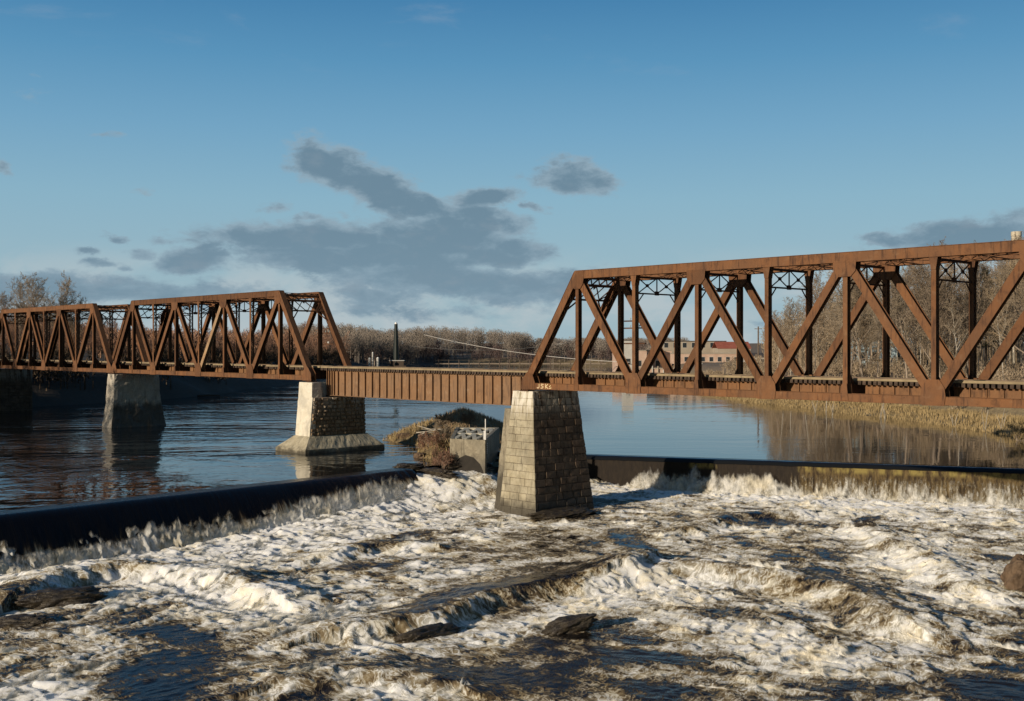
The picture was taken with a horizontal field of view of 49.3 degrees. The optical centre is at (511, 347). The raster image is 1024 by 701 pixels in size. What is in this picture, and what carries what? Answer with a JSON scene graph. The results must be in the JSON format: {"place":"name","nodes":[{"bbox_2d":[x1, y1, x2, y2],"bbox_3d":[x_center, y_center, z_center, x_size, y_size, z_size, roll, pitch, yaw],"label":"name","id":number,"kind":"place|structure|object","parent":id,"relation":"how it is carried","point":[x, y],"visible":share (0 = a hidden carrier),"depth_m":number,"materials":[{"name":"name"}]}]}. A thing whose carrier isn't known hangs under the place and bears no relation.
{"place":"outdoors","nodes":[
{"label":"outdoors","id":0,"kind":"place"},
{"bbox_2d":[0,468,418,558],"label":"weir overflow water","id":1,"kind":"structure","parent":0,"point":[25,532],"depth_m":82.00,"materials":[{"name":"liquid"}]},
{"bbox_2d":[383,410,502,469],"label":"islet ground","id":2,"kind":"structure","parent":0,"point":[496,464],"depth_m":128.14,"materials":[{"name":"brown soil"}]},
{"bbox_2d":[396,433,410,438],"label":"rock","id":3,"kind":"object","parent":2,"relation":"on","point":[404,435],"visible":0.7,"depth_m":130.90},
{"bbox_2d":[413,452,425,457],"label":"rock","id":4,"kind":"object","parent":2,"relation":"on","point":[418,455],"visible":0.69,"depth_m":111.62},
{"bbox_2d":[416,431,446,449],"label":"bush","id":5,"kind":"object","parent":2,"relation":"on","point":[434,438],"visible":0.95,"depth_m":113.70,"materials":[{"name":"brown plant"}]},
{"bbox_2d":[416,425,450,435],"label":"driftwood pile","id":6,"kind":"object","parent":2,"relation":"on","point":[430,430],"visible":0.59,"depth_m":120.33,"materials":[{"name":"grey wood"}]},
{"bbox_2d":[430,423,452,443],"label":"bush","id":7,"kind":"object","parent":2,"relation":"on","point":[446,428],"visible":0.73,"depth_m":116.21,"materials":[{"name":"brown plant"}]},
{"bbox_2d":[431,446,457,468],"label":"bush","id":8,"kind":"object","parent":2,"relation":"on","point":[439,460],"visible":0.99,"depth_m":104.88,"materials":[{"name":"brown plant"}]},
{"bbox_2d":[433,413,456,428],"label":"bush","id":9,"kind":"object","parent":2,"relation":"on","point":[440,422],"visible":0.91,"depth_m":126.67,"materials":[{"name":"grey plant"}]},
{"bbox_2d":[459,411,475,423],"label":"bush","id":10,"kind":"object","parent":2,"relation":"on","point":[469,416],"visible":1,"depth_m":126.70,"materials":[{"name":"green plant"}]},
{"bbox_2d":[437,406,502,445],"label":"islet brush","id":11,"kind":"object","parent":2,"relation":"on","point":[480,415],"visible":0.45,"depth_m":131.35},
{"bbox_2d":[450,427,498,473],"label":"concrete chamber","id":12,"kind":"object","parent":2,"relation":"on","point":[471,448],"visible":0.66,"depth_m":105.42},
{"bbox_2d":[0,467,1023,700],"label":"rapids water","id":13,"kind":"structure","parent":0,"point":[538,567],"depth_m":61.60,"materials":[{"name":"liquid"}]},
{"bbox_2d":[11,585,107,609],"bbox_3d":[-25.822,14.441,63.724,5.160,1.387,2.520,0,0,-26],"label":"rock","id":14,"kind":"object","parent":13,"relation":"in","point":[49,597],"visible":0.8,"depth_m":62.92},
{"bbox_2d":[0,481,423,573],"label":"weir spray","id":15,"kind":"object","parent":13,"relation":"on","point":[149,539],"visible":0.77,"depth_m":81.15,"materials":[{"name":"liquid"}]},
{"bbox_2d":[415,467,458,477],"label":"rock","id":16,"kind":"object","parent":13,"relation":"in","point":[440,472],"visible":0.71,"depth_m":101.95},
{"bbox_2d":[494,390,593,516],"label":"bridge pier","id":17,"kind":"structure","parent":13,"relation":"in","point":[543,463],"depth_m":95.27,"materials":[{"name":"stone"}]},
{"bbox_2d":[321,366,558,405],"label":"girder span","id":18,"kind":"object","parent":17,"relation":"on","point":[481,386],"visible":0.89,"depth_m":107.65,"materials":[{"name":"metal"}]},
{"bbox_2d":[520,240,1023,408],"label":"truss span","id":19,"kind":"object","parent":17,"relation":"on","point":[954,385],"visible":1,"depth_m":77.64,"materials":[{"name":"metal"}]},
{"bbox_2d":[525,507,597,519],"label":"rock","id":20,"kind":"object","parent":13,"relation":"in","point":[562,512],"visible":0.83,"depth_m":92.72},
{"bbox_2d":[617,468,1023,506],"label":"weir spray","id":21,"kind":"object","parent":13,"relation":"on","point":[767,486],"visible":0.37,"depth_m":108.54,"materials":[{"name":"liquid"}]},
{"bbox_2d":[853,519,876,527],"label":"rock","id":22,"kind":"object","parent":13,"relation":"in","point":[861,523],"visible":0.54,"depth_m":86.02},
{"bbox_2d":[1000,554,1023,591],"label":"rock","id":23,"kind":"object","parent":13,"relation":"in","point":[1011,576],"visible":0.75,"depth_m":65.88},
{"bbox_2d":[0,364,1023,510],"bbox_3d":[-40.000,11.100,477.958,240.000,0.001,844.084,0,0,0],"label":"river water","id":24,"kind":"structure","parent":0,"point":[57,455],"depth_m":132.57,"materials":[{"name":"blue liquid"}]},
{"bbox_2d":[102,374,165,427],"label":"bridge pier","id":25,"kind":"structure","parent":24,"relation":"in","point":[133,400],"depth_m":155.88,"materials":[{"name":"concrete"}]},
{"bbox_2d":[276,381,384,453],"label":"bridge pier","id":26,"kind":"structure","parent":24,"relation":"in","point":[326,424],"depth_m":119.19,"materials":[{"name":"stone"}]},
{"bbox_2d":[111,290,351,381],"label":"truss span","id":27,"kind":"object","parent":26,"relation":"on","point":[218,305],"visible":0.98,"depth_m":135.06,"materials":[{"name":"metal"}]},
{"bbox_2d":[380,322,406,366],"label":"smokestack","id":28,"kind":"structure","parent":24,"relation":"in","point":[395,362],"depth_m":479.01,"materials":[{"name":"concrete"}]},
{"bbox_2d":[392,463,424,470],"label":"rock","id":29,"kind":"object","parent":24,"relation":"in","point":[414,466],"visible":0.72,"depth_m":103.14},
{"bbox_2d":[431,461,493,469],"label":"rock","id":30,"kind":"object","parent":24,"relation":"in","point":[452,466],"visible":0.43,"depth_m":105.21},
{"bbox_2d":[435,360,605,366],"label":"trestle","id":31,"kind":"object","parent":24,"relation":"in","point":[519,363],"visible":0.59,"depth_m":638.80,"materials":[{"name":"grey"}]},
{"bbox_2d":[0,342,1023,467],"bbox_3d":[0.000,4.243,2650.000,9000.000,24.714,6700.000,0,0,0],"label":"ground","id":32,"kind":"structure","parent":0,"point":[181,387],"depth_m":246.80,"materials":[{"name":"soil"}]},
{"bbox_2d":[0,292,20,341],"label":"bare tree","id":33,"kind":"object","parent":32,"relation":"on","point":[2,297],"visible":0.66,"depth_m":226.93,"materials":[{"name":"grey plant"}]},
{"bbox_2d":[0,304,21,353],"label":"bare tree","id":34,"kind":"object","parent":32,"relation":"on","point":[12,331],"visible":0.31,"depth_m":216.99,"materials":[{"name":"brown plant"}]},
{"bbox_2d":[0,368,32,410],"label":"bridge abutment","id":35,"kind":"object","parent":32,"relation":"on","point":[16,391],"visible":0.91,"depth_m":194.91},
{"bbox_2d":[0,303,148,373],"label":"truss span","id":36,"kind":"object","parent":35,"relation":"on","point":[61,330],"visible":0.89,"depth_m":171.21,"materials":[{"name":"metal"}]},
{"bbox_2d":[4,271,52,341],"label":"bare tree","id":37,"kind":"object","parent":32,"relation":"on","point":[19,286],"visible":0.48,"depth_m":237.89,"materials":[{"name":"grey plant"}]},
{"bbox_2d":[11,272,55,356],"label":"bare tree","id":38,"kind":"object","parent":32,"relation":"on","point":[33,293],"visible":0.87,"depth_m":230.54,"materials":[{"name":"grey plant"}]},
{"bbox_2d":[12,303,57,357],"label":"bare tree","id":39,"kind":"object","parent":32,"relation":"on","point":[20,332],"visible":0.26,"depth_m":214.19,"materials":[{"name":"brown plant"}]},
{"bbox_2d":[35,270,79,331],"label":"bare tree","id":40,"kind":"object","parent":32,"relation":"on","point":[67,290],"visible":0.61,"depth_m":244.71,"materials":[{"name":"grey plant"}]},
{"bbox_2d":[44,293,81,347],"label":"bare tree","id":41,"kind":"object","parent":32,"relation":"on","point":[61,300],"visible":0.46,"depth_m":236.57,"materials":[{"name":"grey plant"}]},
{"bbox_2d":[52,321,74,359],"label":"bare tree","id":42,"kind":"object","parent":32,"relation":"on","point":[66,345],"visible":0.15,"depth_m":231.65,"materials":[{"name":"brown plant"}]},
{"bbox_2d":[54,292,89,335],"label":"bare tree","id":43,"kind":"object","parent":32,"relation":"on","point":[81,300],"visible":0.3,"depth_m":248.30,"materials":[{"name":"brown plant"}]},
{"bbox_2d":[80,320,102,360],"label":"bare tree","id":44,"kind":"object","parent":32,"relation":"on","point":[87,345],"visible":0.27,"depth_m":233.99,"materials":[{"name":"brown plant"}]},
{"bbox_2d":[88,328,126,374],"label":"bare tree","id":45,"kind":"object","parent":32,"relation":"on","point":[89,341],"visible":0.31,"depth_m":234.14,"materials":[{"name":"brown plant"}]},
{"bbox_2d":[131,324,152,361],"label":"bare tree","id":46,"kind":"object","parent":32,"relation":"on","point":[143,344],"visible":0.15,"depth_m":238.52,"materials":[{"name":"brown plant"}]},
{"bbox_2d":[0,337,352,390],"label":"bank brush","id":47,"kind":"object","parent":32,"relation":"on","point":[334,357],"visible":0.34,"depth_m":261.04,"materials":[{"name":"plant"}]},
{"bbox_2d":[0,322,352,358],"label":"bank woods","id":48,"kind":"object","parent":32,"relation":"on","point":[257,340],"visible":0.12,"depth_m":349.72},
{"bbox_2d":[216,328,228,356],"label":"bare tree","id":49,"kind":"object","parent":32,"relation":"on","point":[218,340],"visible":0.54,"depth_m":302.12,"materials":[{"name":"brown plant"}]},
{"bbox_2d":[266,335,277,363],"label":"bare tree","id":50,"kind":"object","parent":32,"relation":"on","point":[269,341],"visible":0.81,"depth_m":337.47,"materials":[{"name":"brown plant"}]},
{"bbox_2d":[305,330,317,362],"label":"bare tree","id":51,"kind":"object","parent":32,"relation":"on","point":[309,347],"visible":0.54,"depth_m":399.87,"materials":[{"name":"brown plant"}]},
{"bbox_2d":[317,325,336,359],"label":"bare tree","id":52,"kind":"object","parent":32,"relation":"on","point":[328,339],"visible":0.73,"depth_m":491.87,"materials":[{"name":"brown plant"}]},
{"bbox_2d":[270,322,689,365],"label":"woods","id":53,"kind":"object","parent":32,"relation":"on","point":[417,338],"visible":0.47,"depth_m":729.76,"materials":[{"name":"plant"}]},
{"bbox_2d":[322,339,649,365],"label":"brush","id":54,"kind":"object","parent":32,"relation":"on","point":[439,352],"visible":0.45,"depth_m":717.91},
{"bbox_2d":[427,335,629,362],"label":"overhead cable","id":55,"kind":"object","parent":32,"relation":"on","point":[519,352],"visible":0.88,"depth_m":468.83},
{"bbox_2d":[624,340,631,369],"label":"shed","id":56,"kind":"structure","parent":32,"relation":"on","point":[628,352],"depth_m":425.00,"materials":[{"name":"white"}]},
{"bbox_2d":[612,350,671,371],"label":"brick warehouse","id":57,"kind":"structure","parent":32,"relation":"on","point":[643,354],"depth_m":440.00,"materials":[{"name":"white"}]},
{"bbox_2d":[639,363,702,372],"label":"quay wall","id":58,"kind":"structure","parent":32,"relation":"on","point":[656,370],"depth_m":405.00,"materials":[{"name":"beige concrete"}]},
{"bbox_2d":[662,341,726,352],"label":"factory building","id":59,"kind":"structure","parent":32,"relation":"on","point":[687,346],"depth_m":470.00,"materials":[{"name":"white"}]},
{"bbox_2d":[670,353,735,363],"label":"brick warehouse","id":60,"kind":"structure","parent":32,"relation":"on","point":[713,357],"depth_m":430.00,"materials":[{"name":"white"}]},
{"bbox_2d":[712,342,750,352],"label":"house","id":61,"kind":"structure","parent":32,"relation":"on","point":[723,347],"depth_m":456.34,"materials":[{"name":"white"}]},
{"bbox_2d":[498,459,1023,502],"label":"river weir","id":62,"kind":"object","parent":32,"relation":"on","point":[621,473],"visible":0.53,"depth_m":107.27,"materials":[{"name":"concrete"}]},
{"bbox_2d":[772,317,783,362],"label":"birch tree","id":63,"kind":"object","parent":32,"relation":"on","point":[773,339],"visible":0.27,"depth_m":231.13,"materials":[{"name":"grey plant"}]},
{"bbox_2d":[776,319,798,374],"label":"birch tree","id":64,"kind":"object","parent":32,"relation":"on","point":[789,322],"visible":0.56,"depth_m":226.45,"materials":[{"name":"brown plant"}]},
{"bbox_2d":[772,297,804,366],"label":"bare tree","id":65,"kind":"object","parent":32,"relation":"on","point":[788,316],"visible":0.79,"depth_m":258.07,"materials":[{"name":"grey plant"}]},
{"bbox_2d":[798,323,822,370],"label":"birch tree","id":66,"kind":"object","parent":32,"relation":"on","point":[817,353],"visible":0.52,"depth_m":216.97,"materials":[{"name":"brown plant"}]},
{"bbox_2d":[804,312,827,368],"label":"birch tree","id":67,"kind":"object","parent":32,"relation":"on","point":[817,338],"visible":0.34,"depth_m":232.44,"materials":[{"name":"brown plant"}]},
{"bbox_2d":[797,280,836,371],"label":"bare tree","id":68,"kind":"object","parent":32,"relation":"on","point":[817,291],"visible":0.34,"depth_m":233.78,"materials":[{"name":"brown plant"}]},
{"bbox_2d":[795,270,839,350],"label":"bare tree","id":69,"kind":"object","parent":32,"relation":"on","point":[817,278],"visible":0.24,"depth_m":275.75,"materials":[{"name":"brown plant"}]},
{"bbox_2d":[819,284,877,355],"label":"bare tree","id":70,"kind":"object","parent":32,"relation":"on","point":[841,319],"visible":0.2,"depth_m":229.27,"materials":[{"name":"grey plant"}]},
{"bbox_2d":[821,270,881,376],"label":"bare tree","id":71,"kind":"object","parent":32,"relation":"on","point":[840,303],"visible":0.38,"depth_m":196.74,"materials":[{"name":"grey plant"}]},
{"bbox_2d":[832,287,875,374],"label":"bare tree","id":72,"kind":"object","parent":32,"relation":"on","point":[859,331],"visible":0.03,"depth_m":233.06,"materials":[{"name":"grey plant"}]},
{"bbox_2d":[818,269,893,375],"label":"bare tree","id":73,"kind":"object","parent":32,"relation":"on","point":[865,338],"visible":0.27,"depth_m":202.99,"materials":[{"name":"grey plant"}]},
{"bbox_2d":[704,352,1023,411],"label":"bank scrub","id":74,"kind":"object","parent":32,"relation":"on","point":[869,371],"visible":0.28,"depth_m":225.32,"materials":[{"name":"plant"}]},
{"bbox_2d":[837,268,890,361],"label":"bare tree","id":75,"kind":"object","parent":32,"relation":"on","point":[867,315],"visible":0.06,"depth_m":258.88,"materials":[{"name":"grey plant"}]},
{"bbox_2d":[852,279,877,375],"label":"bare tree","id":76,"kind":"object","parent":32,"relation":"on","point":[866,340],"visible":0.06,"depth_m":232.82,"materials":[{"name":"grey plant"}]},
{"bbox_2d":[716,396,1023,435],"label":"bank grass","id":77,"kind":"structure","parent":32,"relation":"on","point":[974,418],"depth_m":172.45,"materials":[{"name":"plant"}]},
{"bbox_2d":[851,319,905,365],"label":"house","id":78,"kind":"structure","parent":32,"relation":"on","point":[893,350],"depth_m":296.00,"materials":[{"name":"grey"}]},
{"bbox_2d":[862,274,908,376],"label":"bare tree","id":79,"kind":"object","parent":32,"relation":"on","point":[878,333],"visible":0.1,"depth_m":212.93,"materials":[{"name":"grey plant"}]},
{"bbox_2d":[759,266,1023,370],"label":"hillside woods","id":80,"kind":"object","parent":32,"relation":"on","point":[802,353],"visible":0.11,"depth_m":273.20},
{"bbox_2d":[863,267,928,377],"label":"bare tree","id":81,"kind":"object","parent":32,"relation":"on","point":[893,306],"visible":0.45,"depth_m":192.70,"materials":[{"name":"grey plant"}]},
{"bbox_2d":[870,274,927,375],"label":"bare tree","id":82,"kind":"object","parent":32,"relation":"on","point":[900,310],"visible":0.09,"depth_m":209.12,"materials":[{"name":"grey plant"}]},
{"bbox_2d":[863,266,941,377],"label":"bare tree","id":83,"kind":"object","parent":32,"relation":"on","point":[906,268],"visible":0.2,"depth_m":203.56,"materials":[{"name":"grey plant"}]},
{"bbox_2d":[891,264,949,378],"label":"bare tree","id":84,"kind":"object","parent":32,"relation":"on","point":[915,286],"visible":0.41,"depth_m":193.28,"materials":[{"name":"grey plant"}]},
{"bbox_2d":[905,265,950,338],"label":"bare tree","id":85,"kind":"object","parent":32,"relation":"on","point":[924,266],"visible":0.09,"depth_m":214.16,"materials":[{"name":"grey plant"}]},
{"bbox_2d":[898,236,965,360],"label":"bare tree","id":86,"kind":"object","parent":32,"relation":"on","point":[916,271],"visible":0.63,"depth_m":187.35,"materials":[{"name":"brown plant"}]},
{"bbox_2d":[939,265,968,353],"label":"bare tree","id":87,"kind":"object","parent":32,"relation":"on","point":[955,303],"visible":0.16,"depth_m":233.63,"materials":[{"name":"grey plant"}]},
{"bbox_2d":[924,263,986,351],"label":"bare tree","id":88,"kind":"object","parent":32,"relation":"on","point":[949,284],"visible":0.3,"depth_m":200.71,"materials":[{"name":"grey plant"}]},
{"bbox_2d":[943,295,978,357],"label":"birch tree","id":89,"kind":"object","parent":32,"relation":"on","point":[960,319],"visible":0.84,"depth_m":181.56,"materials":[{"name":"grey plant"}]},
{"bbox_2d":[939,263,992,377],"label":"bare tree","id":90,"kind":"object","parent":32,"relation":"on","point":[967,336],"visible":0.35,"depth_m":199.93,"materials":[{"name":"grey plant"}]},
{"bbox_2d":[941,240,1001,368],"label":"bare tree","id":91,"kind":"object","parent":32,"relation":"on","point":[982,296],"visible":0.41,"depth_m":196.48,"materials":[{"name":"grey plant"}]},
{"bbox_2d":[966,270,1002,366],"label":"birch tree","id":92,"kind":"object","parent":32,"relation":"on","point":[985,344],"visible":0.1,"depth_m":224.71,"materials":[{"name":"grey plant"}]},
{"bbox_2d":[967,259,1023,352],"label":"bare tree","id":93,"kind":"object","parent":32,"relation":"on","point":[1011,268],"visible":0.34,"depth_m":184.97,"materials":[{"name":"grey plant"}]},
{"bbox_2d":[984,284,1012,379],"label":"birch tree","id":94,"kind":"object","parent":32,"relation":"on","point":[1002,329],"visible":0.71,"depth_m":175.37,"materials":[{"name":"grey plant"}]},
{"bbox_2d":[984,295,1016,373],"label":"birch tree","id":95,"kind":"object","parent":32,"relation":"on","point":[1007,308],"visible":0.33,"depth_m":194.74,"materials":[{"name":"grey plant"}]},
{"bbox_2d":[982,260,1023,356],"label":"bare tree","id":96,"kind":"object","parent":32,"relation":"on","point":[992,272],"visible":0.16,"depth_m":270.15,"materials":[{"name":"grey plant"}]},
{"bbox_2d":[983,236,1023,373],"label":"bare tree","id":97,"kind":"object","parent":32,"relation":"on","point":[997,285],"visible":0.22,"depth_m":209.31,"materials":[{"name":"brown plant"}]},
{"bbox_2d":[984,239,1022,373],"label":"bare tree","id":98,"kind":"object","parent":32,"relation":"on","point":[1018,354],"visible":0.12,"depth_m":226.79,"materials":[{"name":"brown plant"}]},
{"bbox_2d":[994,304,1014,374],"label":"birch tree","id":99,"kind":"object","parent":32,"relation":"on","point":[1005,329],"visible":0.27,"depth_m":206.57,"materials":[{"name":"plant"}]},
{"bbox_2d":[989,231,1023,324],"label":"bare tree","id":100,"kind":"object","parent":32,"relation":"on","point":[1013,297],"visible":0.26,"depth_m":186.87,"materials":[{"name":"brown plant"}]},
{"bbox_2d":[1007,421,1023,440],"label":"bush","id":101,"kind":"object","parent":32,"relation":"on","point":[1020,431],"visible":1,"depth_m":131.79,"materials":[{"name":"brown plant"}]},
{"bbox_2d":[1009,231,1022,363],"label":"chimney stack","id":102,"kind":"object","parent":32,"relation":"on","point":[1018,233],"visible":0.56,"depth_m":298.87,"materials":[{"name":"beige brick"}]},
{"bbox_2d":[0,0,1023,343],"label":"sky","id":103,"kind":"structure","parent":0,"point":[454,164],"materials":[{"name":"blue"}]},
{"bbox_2d":[498,451,1023,473],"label":"weir overflow water","id":104,"kind":"structure","parent":0,"point":[820,464],"depth_m":107.79,"materials":[{"name":"black liquid"}]},
{"bbox_2d":[790,476,1023,503],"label":"falling water","id":105,"kind":"structure","parent":0,"point":[869,491],"depth_m":104.99,"materials":[{"name":"liquid"}]},
{"label":"lower river water","id":106,"kind":"structure","parent":0,"visible":0},
{"bbox_2d":[0,613,55,626],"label":"rock","id":107,"kind":"object","parent":106,"relation":"in","point":[24,619],"visible":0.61,"depth_m":58.53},
{"bbox_2d":[394,622,460,642],"bbox_3d":[-4.191,14.819,56.876,4.344,1.286,1.319,0,0,-43],"label":"rock","id":108,"kind":"object","parent":106,"relation":"in","point":[430,631],"visible":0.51,"depth_m":56.43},
{"bbox_2d":[0,471,1023,700],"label":"rapids spray","id":109,"kind":"object","parent":106,"relation":"on","point":[80,667],"visible":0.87,"depth_m":65.05,"materials":[{"name":"liquid"}]},
{"bbox_2d":[540,613,598,634],"bbox_3d":[2.950,14.284,57.248,3.223,1.005,1.289,-10,4,-20],"label":"rock","id":110,"kind":"object","parent":106,"relation":"in","point":[570,624],"visible":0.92,"depth_m":56.85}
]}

